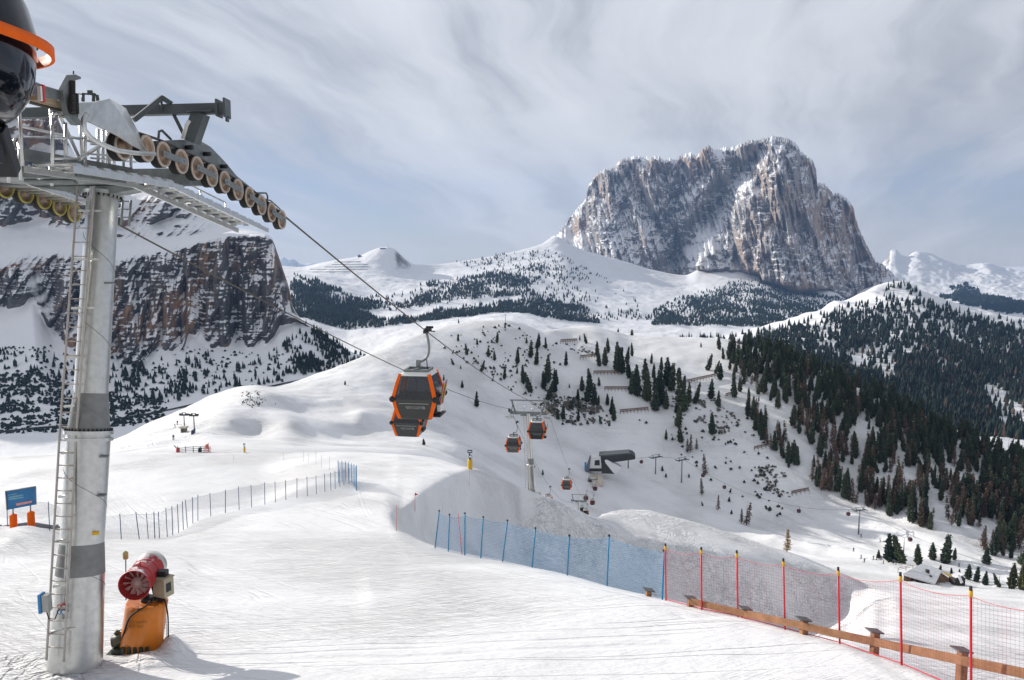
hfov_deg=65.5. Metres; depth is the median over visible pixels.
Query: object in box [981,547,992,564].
pine tree
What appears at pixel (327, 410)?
hill terrain
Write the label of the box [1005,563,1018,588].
pine tree
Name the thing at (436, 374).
door window
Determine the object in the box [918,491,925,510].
pine tree
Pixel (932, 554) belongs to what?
pine tree
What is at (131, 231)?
haul rope
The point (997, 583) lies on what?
pine tree
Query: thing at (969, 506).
pine tree
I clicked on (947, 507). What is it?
larch tree
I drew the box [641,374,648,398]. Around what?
pine tree
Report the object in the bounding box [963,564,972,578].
pine tree
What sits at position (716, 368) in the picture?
pine tree
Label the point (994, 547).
pine tree
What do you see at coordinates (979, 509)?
pine tree
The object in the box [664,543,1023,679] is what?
net fence
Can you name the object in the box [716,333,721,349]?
pine tree
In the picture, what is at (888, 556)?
pine tree
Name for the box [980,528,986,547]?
larch tree
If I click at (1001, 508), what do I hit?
pine tree
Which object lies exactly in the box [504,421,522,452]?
gondola cabin
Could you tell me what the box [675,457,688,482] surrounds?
lift pylon
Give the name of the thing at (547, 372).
pine tree
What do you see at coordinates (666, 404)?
pine tree
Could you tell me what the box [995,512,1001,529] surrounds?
larch tree
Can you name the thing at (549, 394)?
pine tree
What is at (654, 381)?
pine tree
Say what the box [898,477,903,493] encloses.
larch tree
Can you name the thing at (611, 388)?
snow fence
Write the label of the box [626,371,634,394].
pine tree
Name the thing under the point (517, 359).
pine tree
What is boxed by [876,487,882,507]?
larch tree
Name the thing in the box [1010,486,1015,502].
pine tree
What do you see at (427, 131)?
sky
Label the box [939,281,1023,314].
range woodland
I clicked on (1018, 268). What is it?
valley ground
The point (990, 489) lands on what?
larch tree
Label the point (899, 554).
pine tree
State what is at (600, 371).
snow fence
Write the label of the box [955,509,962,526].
pine tree
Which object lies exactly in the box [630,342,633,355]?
pine tree
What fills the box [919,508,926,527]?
larch tree
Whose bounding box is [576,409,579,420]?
pine tree
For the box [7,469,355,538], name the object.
net fence
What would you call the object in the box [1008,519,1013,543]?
pine tree
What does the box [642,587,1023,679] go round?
wooden rail fence
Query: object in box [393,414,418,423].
window
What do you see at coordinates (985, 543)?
larch tree
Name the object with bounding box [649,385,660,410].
pine tree
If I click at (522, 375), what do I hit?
pine tree
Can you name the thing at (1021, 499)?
pine tree
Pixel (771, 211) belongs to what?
great rock massif
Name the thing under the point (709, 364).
pine tree
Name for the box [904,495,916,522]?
pine tree
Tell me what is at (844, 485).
pine tree
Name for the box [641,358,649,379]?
pine tree
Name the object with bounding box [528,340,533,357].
pine tree
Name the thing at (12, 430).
valley road
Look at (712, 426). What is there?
pine tree
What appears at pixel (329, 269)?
avalanche barrier
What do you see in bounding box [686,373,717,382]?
snow fence
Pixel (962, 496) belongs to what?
larch tree
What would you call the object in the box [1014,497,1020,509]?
pine tree
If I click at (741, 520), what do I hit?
larch tree
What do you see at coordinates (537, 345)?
pine tree
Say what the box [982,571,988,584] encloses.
pine tree
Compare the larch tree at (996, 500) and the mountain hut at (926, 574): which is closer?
the mountain hut at (926, 574)
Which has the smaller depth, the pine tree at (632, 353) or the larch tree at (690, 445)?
the larch tree at (690, 445)
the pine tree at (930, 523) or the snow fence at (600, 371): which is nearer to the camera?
the pine tree at (930, 523)
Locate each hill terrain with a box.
[3,320,1023,596]
[706,281,1023,449]
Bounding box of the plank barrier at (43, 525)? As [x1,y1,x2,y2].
[0,522,59,528]
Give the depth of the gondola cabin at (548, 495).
172.78 m
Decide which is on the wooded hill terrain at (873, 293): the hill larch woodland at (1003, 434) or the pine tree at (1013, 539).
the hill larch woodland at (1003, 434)
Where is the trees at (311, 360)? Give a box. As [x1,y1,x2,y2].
[0,321,365,410]
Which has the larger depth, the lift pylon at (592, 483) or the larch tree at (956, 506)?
the larch tree at (956, 506)
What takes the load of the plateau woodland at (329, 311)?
on the plateau terrain at (389, 271)
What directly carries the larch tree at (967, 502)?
on the hill terrain at (327, 410)
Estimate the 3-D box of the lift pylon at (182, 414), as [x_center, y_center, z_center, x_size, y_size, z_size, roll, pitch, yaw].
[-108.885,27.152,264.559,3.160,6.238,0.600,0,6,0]
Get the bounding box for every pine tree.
[474,391,479,406]
[480,360,484,371]
[503,366,506,379]
[515,347,519,363]
[520,364,524,382]
[524,372,533,392]
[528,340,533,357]
[533,348,538,364]
[535,339,539,348]
[541,371,546,388]
[543,355,552,382]
[545,381,554,399]
[551,369,557,392]
[560,404,565,419]
[564,351,567,364]
[569,397,574,408]
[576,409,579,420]
[579,376,584,390]
[583,374,592,401]
[586,368,593,390]
[591,384,597,404]
[595,341,598,355]
[595,348,601,366]
[602,347,607,365]
[606,338,610,352]
[606,393,609,404]
[609,396,613,414]
[611,404,616,420]
[613,341,619,371]
[617,347,625,373]
[625,347,629,361]
[625,359,631,377]
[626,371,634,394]
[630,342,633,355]
[633,364,642,396]
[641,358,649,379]
[641,371,652,401]
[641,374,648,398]
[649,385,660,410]
[651,363,655,377]
[652,374,656,392]
[654,365,664,405]
[659,356,663,369]
[662,390,669,409]
[663,357,670,386]
[666,363,675,390]
[672,373,690,411]
[674,402,683,425]
[676,423,684,442]
[686,382,692,403]
[692,382,700,403]
[705,353,712,369]
[706,379,714,398]
[708,413,715,434]
[714,360,719,372]
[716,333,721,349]
[716,363,723,379]
[716,391,720,406]
[730,375,737,397]
[840,473,846,498]
[845,477,850,500]
[867,479,872,501]
[879,476,885,495]
[882,533,894,562]
[883,485,888,505]
[886,490,893,516]
[891,534,907,563]
[894,488,899,498]
[894,498,900,514]
[898,485,905,510]
[903,486,909,505]
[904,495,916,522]
[911,486,917,507]
[913,544,922,564]
[917,508,923,526]
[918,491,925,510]
[918,498,928,522]
[924,485,928,501]
[924,507,929,524]
[927,512,933,529]
[928,542,936,560]
[937,480,944,500]
[940,534,952,563]
[950,483,960,504]
[952,548,956,559]
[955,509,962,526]
[958,498,964,516]
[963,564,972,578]
[965,484,971,508]
[967,499,974,525]
[973,566,980,581]
[975,497,982,519]
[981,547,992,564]
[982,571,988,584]
[987,492,996,517]
[989,527,999,555]
[992,477,1001,493]
[993,573,1001,586]
[995,497,1006,518]
[996,520,1001,549]
[997,500,1006,523]
[1000,540,1005,555]
[1001,520,1007,549]
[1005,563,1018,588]
[1006,504,1013,525]
[1006,526,1008,545]
[1007,532,1016,549]
[1007,536,1011,550]
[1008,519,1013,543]
[1008,542,1013,558]
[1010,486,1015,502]
[1011,514,1016,534]
[1012,511,1017,528]
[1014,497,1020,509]
[1016,517,1022,538]
[1016,541,1023,564]
[1016,561,1023,589]
[1017,477,1023,496]
[1019,493,1023,506]
[1019,504,1023,524]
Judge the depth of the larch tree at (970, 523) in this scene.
395.21 m
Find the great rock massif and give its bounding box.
[550,135,899,298]
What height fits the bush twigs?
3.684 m
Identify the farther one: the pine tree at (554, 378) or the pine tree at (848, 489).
the pine tree at (554, 378)
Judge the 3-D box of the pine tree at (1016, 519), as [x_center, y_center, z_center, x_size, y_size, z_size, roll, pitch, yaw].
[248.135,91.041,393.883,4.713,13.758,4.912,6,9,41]
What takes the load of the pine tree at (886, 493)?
on the hill terrain at (327, 410)
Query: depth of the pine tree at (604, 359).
519.88 m
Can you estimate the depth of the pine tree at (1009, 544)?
373.06 m
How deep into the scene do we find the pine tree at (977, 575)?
282.84 m
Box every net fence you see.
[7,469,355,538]
[338,461,356,490]
[435,510,664,599]
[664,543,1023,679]
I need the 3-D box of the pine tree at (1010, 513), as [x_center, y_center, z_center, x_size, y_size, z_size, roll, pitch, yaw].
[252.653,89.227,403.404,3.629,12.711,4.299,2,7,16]
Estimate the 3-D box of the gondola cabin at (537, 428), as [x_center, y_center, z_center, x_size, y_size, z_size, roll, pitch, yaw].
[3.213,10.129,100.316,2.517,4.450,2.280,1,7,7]
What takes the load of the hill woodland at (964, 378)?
on the wooded hill terrain at (873, 293)
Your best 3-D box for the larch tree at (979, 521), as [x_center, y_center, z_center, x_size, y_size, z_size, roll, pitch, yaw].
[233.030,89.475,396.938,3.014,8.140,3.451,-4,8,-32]
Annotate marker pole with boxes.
[458,515,461,552]
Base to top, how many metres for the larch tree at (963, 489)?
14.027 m
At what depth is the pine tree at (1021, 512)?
402.50 m
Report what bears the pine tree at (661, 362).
on the hill terrain at (327, 410)
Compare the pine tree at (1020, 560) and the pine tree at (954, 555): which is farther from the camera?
the pine tree at (954, 555)
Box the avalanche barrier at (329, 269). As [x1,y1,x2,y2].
[310,269,350,269]
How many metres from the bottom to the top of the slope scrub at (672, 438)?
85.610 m
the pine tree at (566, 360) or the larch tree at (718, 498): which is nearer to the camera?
the larch tree at (718, 498)
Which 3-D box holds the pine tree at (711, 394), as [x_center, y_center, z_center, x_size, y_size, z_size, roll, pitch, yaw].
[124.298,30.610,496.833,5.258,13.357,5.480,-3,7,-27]
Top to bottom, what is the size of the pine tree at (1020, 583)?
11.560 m
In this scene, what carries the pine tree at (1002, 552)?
on the hill terrain at (327, 410)
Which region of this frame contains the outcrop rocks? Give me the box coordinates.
[531,343,790,496]
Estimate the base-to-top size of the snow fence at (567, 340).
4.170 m
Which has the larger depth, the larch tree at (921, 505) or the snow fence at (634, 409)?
the snow fence at (634, 409)
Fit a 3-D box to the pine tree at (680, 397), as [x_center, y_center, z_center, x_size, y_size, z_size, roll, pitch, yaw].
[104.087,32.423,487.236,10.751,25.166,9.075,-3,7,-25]
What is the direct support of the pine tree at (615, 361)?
on the hill terrain at (327, 410)
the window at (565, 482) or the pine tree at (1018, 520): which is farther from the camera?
the pine tree at (1018, 520)
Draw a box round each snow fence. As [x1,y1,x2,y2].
[560,338,577,343]
[580,354,594,359]
[593,370,618,374]
[604,386,628,390]
[620,407,648,413]
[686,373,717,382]
[754,443,768,449]
[791,487,809,495]
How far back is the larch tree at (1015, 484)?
432.12 m
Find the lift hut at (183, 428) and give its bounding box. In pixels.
[179,426,188,432]
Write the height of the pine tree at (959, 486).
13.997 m
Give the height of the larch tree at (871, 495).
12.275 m
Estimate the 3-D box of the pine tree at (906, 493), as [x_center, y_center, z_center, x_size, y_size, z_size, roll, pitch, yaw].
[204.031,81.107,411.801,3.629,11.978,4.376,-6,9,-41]
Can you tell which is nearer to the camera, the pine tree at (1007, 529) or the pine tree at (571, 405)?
the pine tree at (1007, 529)
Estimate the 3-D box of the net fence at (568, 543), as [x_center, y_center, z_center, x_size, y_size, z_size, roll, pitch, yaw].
[1.011,9.139,34.659,1.677,7.089,19.689,-3,7,-27]
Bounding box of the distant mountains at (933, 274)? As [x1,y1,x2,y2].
[882,249,1023,317]
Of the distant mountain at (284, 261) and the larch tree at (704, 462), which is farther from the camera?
the distant mountain at (284, 261)
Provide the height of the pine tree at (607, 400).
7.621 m
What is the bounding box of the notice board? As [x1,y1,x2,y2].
[5,486,36,527]
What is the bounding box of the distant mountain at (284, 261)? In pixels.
[279,257,314,266]
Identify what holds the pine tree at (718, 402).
on the hill terrain at (327, 410)
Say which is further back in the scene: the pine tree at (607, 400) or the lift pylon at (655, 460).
the pine tree at (607, 400)
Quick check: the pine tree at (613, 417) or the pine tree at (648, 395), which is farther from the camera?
the pine tree at (648, 395)
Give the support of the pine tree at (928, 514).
on the hill terrain at (327, 410)
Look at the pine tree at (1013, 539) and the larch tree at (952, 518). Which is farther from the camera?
the larch tree at (952, 518)
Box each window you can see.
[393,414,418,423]
[395,376,431,399]
[432,374,439,397]
[435,372,441,394]
[506,438,518,445]
[529,423,543,431]
[562,480,570,485]
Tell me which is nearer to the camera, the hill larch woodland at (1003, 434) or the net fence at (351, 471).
the net fence at (351, 471)
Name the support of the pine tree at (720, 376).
on the hill terrain at (327, 410)
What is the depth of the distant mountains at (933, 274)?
8053.60 m
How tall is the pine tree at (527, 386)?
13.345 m
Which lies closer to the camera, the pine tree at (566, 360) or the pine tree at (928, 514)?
the pine tree at (928, 514)
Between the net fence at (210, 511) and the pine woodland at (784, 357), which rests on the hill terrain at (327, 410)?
the pine woodland at (784, 357)
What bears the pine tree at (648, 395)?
on the hill terrain at (327, 410)
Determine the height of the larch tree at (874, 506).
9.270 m
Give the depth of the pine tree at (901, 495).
409.38 m
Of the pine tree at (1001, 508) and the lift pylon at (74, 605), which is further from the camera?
the pine tree at (1001, 508)
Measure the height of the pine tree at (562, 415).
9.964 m
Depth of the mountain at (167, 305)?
1153.29 m
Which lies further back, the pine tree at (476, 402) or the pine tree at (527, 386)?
the pine tree at (527, 386)
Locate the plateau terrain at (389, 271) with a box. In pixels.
[282,237,882,355]
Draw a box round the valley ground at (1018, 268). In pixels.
[1006,267,1023,270]
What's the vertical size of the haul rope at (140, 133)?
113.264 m
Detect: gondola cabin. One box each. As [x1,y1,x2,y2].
[389,326,447,419]
[389,409,427,436]
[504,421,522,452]
[527,403,547,438]
[544,486,552,498]
[561,468,572,489]
[583,503,588,514]
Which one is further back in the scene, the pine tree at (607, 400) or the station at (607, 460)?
the pine tree at (607, 400)
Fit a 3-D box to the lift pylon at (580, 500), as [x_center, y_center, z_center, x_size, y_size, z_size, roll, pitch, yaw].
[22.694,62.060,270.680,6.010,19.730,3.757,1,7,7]
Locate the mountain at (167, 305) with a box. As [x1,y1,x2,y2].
[0,118,362,456]
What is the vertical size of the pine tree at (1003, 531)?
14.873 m
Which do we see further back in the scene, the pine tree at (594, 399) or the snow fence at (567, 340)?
the snow fence at (567, 340)
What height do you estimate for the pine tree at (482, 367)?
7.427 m
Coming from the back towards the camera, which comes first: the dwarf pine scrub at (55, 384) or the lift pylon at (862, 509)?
the dwarf pine scrub at (55, 384)
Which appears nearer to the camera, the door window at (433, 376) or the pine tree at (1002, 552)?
the door window at (433, 376)
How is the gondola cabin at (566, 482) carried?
hanging from the haul rope at (140, 133)
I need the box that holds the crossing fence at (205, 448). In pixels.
[177,446,210,452]
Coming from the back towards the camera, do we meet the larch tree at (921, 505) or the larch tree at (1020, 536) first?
the larch tree at (921, 505)
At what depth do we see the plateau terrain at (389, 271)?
3820.87 m
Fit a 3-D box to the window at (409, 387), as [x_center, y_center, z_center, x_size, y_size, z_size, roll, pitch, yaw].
[-4.698,2.305,38.139,1.845,1.120,0.183,1,7,7]
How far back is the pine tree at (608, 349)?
543.07 m
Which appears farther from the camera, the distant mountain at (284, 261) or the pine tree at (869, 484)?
the distant mountain at (284, 261)
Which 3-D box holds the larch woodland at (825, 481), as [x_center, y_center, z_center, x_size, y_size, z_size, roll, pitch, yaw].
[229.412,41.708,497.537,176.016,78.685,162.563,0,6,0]
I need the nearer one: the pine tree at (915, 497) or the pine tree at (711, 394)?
the pine tree at (915, 497)
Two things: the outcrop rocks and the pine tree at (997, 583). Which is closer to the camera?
the pine tree at (997, 583)
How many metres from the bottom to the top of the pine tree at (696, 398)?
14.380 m
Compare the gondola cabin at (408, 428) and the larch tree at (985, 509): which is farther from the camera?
the larch tree at (985, 509)
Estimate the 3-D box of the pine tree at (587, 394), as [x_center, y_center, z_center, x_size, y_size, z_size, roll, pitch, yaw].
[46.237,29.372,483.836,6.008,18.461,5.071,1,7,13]
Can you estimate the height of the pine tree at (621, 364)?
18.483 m
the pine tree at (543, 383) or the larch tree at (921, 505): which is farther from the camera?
the pine tree at (543, 383)
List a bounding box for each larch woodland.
[691,321,1023,438]
[731,334,1023,495]
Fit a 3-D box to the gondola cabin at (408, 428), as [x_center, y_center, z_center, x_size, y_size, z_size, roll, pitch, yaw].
[-7.206,4.448,56.105,2.410,4.450,2.280,1,7,7]
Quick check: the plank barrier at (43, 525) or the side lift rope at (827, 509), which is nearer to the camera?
the plank barrier at (43, 525)
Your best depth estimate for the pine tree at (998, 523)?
370.96 m
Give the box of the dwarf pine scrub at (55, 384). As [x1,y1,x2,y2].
[0,344,292,433]
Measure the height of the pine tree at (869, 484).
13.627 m
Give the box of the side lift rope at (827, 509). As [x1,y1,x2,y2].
[636,456,1018,570]
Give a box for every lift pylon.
[0,90,285,674]
[179,412,188,425]
[188,413,198,428]
[505,399,550,494]
[570,494,586,510]
[587,476,597,487]
[649,454,662,473]
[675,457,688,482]
[851,507,867,534]
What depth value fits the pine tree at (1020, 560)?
351.81 m
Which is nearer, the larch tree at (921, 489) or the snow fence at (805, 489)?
the larch tree at (921, 489)
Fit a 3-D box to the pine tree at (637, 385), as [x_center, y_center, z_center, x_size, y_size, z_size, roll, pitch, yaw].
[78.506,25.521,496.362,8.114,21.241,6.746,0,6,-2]
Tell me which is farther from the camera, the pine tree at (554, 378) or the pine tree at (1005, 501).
the pine tree at (554, 378)
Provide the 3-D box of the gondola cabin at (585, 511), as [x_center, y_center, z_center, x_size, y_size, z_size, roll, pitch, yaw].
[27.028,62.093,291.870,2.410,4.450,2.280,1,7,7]
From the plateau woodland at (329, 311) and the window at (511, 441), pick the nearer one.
the window at (511, 441)
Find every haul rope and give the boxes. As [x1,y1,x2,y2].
[29,101,597,504]
[69,199,589,501]
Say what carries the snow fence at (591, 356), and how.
on the hill terrain at (327, 410)
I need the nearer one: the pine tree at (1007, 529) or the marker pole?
the marker pole
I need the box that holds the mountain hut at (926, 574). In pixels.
[898,564,965,585]
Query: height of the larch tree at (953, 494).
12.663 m
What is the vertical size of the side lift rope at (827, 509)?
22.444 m
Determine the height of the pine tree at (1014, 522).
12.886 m
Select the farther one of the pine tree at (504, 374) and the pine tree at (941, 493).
the pine tree at (504, 374)
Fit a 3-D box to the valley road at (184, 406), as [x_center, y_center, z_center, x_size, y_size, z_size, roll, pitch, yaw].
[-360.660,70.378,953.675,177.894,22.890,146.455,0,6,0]
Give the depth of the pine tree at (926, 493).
415.95 m
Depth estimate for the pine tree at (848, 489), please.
423.04 m
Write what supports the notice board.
on the snow piste
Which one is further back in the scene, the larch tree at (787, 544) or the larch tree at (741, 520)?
the larch tree at (741, 520)
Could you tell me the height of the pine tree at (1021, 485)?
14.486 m
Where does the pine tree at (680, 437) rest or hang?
on the hill terrain at (327, 410)
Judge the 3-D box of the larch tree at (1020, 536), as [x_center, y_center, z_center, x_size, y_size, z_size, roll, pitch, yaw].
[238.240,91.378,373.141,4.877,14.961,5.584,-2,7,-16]
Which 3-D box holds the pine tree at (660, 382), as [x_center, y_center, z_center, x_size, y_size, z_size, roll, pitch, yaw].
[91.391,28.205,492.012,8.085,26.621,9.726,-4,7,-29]
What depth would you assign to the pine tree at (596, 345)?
533.49 m
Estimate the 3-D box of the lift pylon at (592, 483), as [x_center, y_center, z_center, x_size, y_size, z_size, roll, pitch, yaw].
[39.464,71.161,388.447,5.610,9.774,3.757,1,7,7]
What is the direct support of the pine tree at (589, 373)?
on the hill terrain at (327, 410)
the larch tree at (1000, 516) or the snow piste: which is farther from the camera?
the larch tree at (1000, 516)
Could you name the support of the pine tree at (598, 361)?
on the hill terrain at (327, 410)
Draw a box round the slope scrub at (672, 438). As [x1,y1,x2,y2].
[443,323,782,515]
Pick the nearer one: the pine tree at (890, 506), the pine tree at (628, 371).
the pine tree at (890, 506)
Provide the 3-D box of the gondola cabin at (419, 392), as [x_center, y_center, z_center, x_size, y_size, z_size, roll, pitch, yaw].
[-4.524,1.540,38.986,2.517,4.450,2.280,1,7,7]
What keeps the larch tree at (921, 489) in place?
on the hill terrain at (327, 410)
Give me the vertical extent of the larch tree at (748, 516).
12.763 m
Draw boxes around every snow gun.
[106,551,174,654]
[467,450,471,469]
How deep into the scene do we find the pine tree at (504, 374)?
476.84 m
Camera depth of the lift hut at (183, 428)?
256.13 m
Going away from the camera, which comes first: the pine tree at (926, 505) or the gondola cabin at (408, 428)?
the gondola cabin at (408, 428)
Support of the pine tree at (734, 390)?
on the hill terrain at (327, 410)
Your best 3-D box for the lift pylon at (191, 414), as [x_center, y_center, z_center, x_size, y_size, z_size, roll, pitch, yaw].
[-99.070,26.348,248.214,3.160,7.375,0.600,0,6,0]
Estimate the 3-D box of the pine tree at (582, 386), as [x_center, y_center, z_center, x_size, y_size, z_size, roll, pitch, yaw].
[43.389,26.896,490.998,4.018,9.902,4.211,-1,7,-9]
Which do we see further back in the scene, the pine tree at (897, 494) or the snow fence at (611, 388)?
the snow fence at (611, 388)
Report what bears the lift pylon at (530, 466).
on the snow piste
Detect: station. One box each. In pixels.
[0,0,155,176]
[585,449,634,485]
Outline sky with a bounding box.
[24,0,1023,266]
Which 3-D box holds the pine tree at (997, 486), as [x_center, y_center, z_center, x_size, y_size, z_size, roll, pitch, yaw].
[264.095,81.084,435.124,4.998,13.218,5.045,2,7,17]
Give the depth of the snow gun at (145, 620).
18.13 m
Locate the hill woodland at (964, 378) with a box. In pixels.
[669,279,1023,439]
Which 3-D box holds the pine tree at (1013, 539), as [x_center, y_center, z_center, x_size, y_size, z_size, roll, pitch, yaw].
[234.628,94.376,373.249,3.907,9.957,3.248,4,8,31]
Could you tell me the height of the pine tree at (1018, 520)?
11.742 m
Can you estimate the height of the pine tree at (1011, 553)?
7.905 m
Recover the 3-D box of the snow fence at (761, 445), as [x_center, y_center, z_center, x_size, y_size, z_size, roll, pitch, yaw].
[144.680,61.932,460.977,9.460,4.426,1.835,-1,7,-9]
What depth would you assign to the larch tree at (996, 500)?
421.31 m
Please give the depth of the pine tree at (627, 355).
533.11 m
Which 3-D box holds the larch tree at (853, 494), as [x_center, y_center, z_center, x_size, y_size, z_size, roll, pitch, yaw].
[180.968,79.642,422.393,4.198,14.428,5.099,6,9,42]
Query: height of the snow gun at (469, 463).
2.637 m
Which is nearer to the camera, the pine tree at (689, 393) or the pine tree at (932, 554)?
the pine tree at (932, 554)
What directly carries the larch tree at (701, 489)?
on the hill terrain at (327, 410)
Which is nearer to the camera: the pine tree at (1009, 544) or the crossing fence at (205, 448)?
the crossing fence at (205, 448)
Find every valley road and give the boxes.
[0,425,67,432]
[112,379,299,420]
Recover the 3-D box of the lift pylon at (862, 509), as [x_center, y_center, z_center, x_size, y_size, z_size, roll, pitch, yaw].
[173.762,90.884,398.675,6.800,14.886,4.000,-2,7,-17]
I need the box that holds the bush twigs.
[241,390,275,407]
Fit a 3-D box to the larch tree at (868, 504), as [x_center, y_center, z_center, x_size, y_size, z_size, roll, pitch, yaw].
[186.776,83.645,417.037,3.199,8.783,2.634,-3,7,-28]
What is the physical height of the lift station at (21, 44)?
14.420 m
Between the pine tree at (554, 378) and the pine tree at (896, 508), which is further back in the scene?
the pine tree at (554, 378)
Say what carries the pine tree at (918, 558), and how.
on the hill terrain at (327, 410)
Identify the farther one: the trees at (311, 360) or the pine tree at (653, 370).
the trees at (311, 360)
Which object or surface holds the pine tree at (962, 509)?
on the hill terrain at (327, 410)
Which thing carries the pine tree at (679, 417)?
on the hill terrain at (327, 410)
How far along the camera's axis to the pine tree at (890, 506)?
407.33 m
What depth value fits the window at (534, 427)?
99.47 m
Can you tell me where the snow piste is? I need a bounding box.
[0,452,1023,679]
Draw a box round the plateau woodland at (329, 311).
[290,249,849,328]
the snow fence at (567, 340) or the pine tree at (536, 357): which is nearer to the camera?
the pine tree at (536, 357)
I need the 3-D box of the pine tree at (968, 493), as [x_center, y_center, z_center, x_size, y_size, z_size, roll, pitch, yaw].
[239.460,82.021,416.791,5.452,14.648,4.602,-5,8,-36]
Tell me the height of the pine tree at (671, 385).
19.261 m
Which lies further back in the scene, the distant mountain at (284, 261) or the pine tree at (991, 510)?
the distant mountain at (284, 261)
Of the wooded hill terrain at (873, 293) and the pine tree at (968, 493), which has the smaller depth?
the pine tree at (968, 493)
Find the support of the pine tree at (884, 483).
on the hill terrain at (327, 410)
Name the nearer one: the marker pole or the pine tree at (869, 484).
the marker pole
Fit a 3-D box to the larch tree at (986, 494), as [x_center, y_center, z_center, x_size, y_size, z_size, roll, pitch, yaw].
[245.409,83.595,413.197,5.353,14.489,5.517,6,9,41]
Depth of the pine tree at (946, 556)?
357.55 m
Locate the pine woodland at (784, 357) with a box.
[727,329,1023,495]
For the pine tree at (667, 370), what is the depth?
507.27 m
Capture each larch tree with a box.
[689,435,693,451]
[700,478,704,493]
[701,454,708,473]
[715,495,719,508]
[739,509,743,522]
[743,502,751,524]
[782,529,792,551]
[849,478,855,502]
[866,492,870,506]
[869,484,874,504]
[872,494,876,509]
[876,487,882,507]
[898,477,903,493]
[915,499,924,524]
[919,480,924,497]
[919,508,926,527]
[944,496,951,519]
[949,508,955,525]
[950,485,955,506]
[953,495,961,521]
[959,486,965,504]
[959,492,965,513]
[964,498,969,516]
[967,501,975,525]
[976,512,981,525]
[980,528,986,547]
[982,487,988,512]
[982,499,987,517]
[982,529,988,550]
[987,482,992,497]
[994,491,998,512]
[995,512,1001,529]
[1012,479,1018,496]
[1016,520,1023,549]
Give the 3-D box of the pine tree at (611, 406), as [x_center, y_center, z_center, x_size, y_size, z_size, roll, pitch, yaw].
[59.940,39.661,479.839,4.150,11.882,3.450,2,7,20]
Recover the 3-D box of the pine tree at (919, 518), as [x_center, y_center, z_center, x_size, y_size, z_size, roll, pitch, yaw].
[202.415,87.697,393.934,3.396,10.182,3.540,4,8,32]

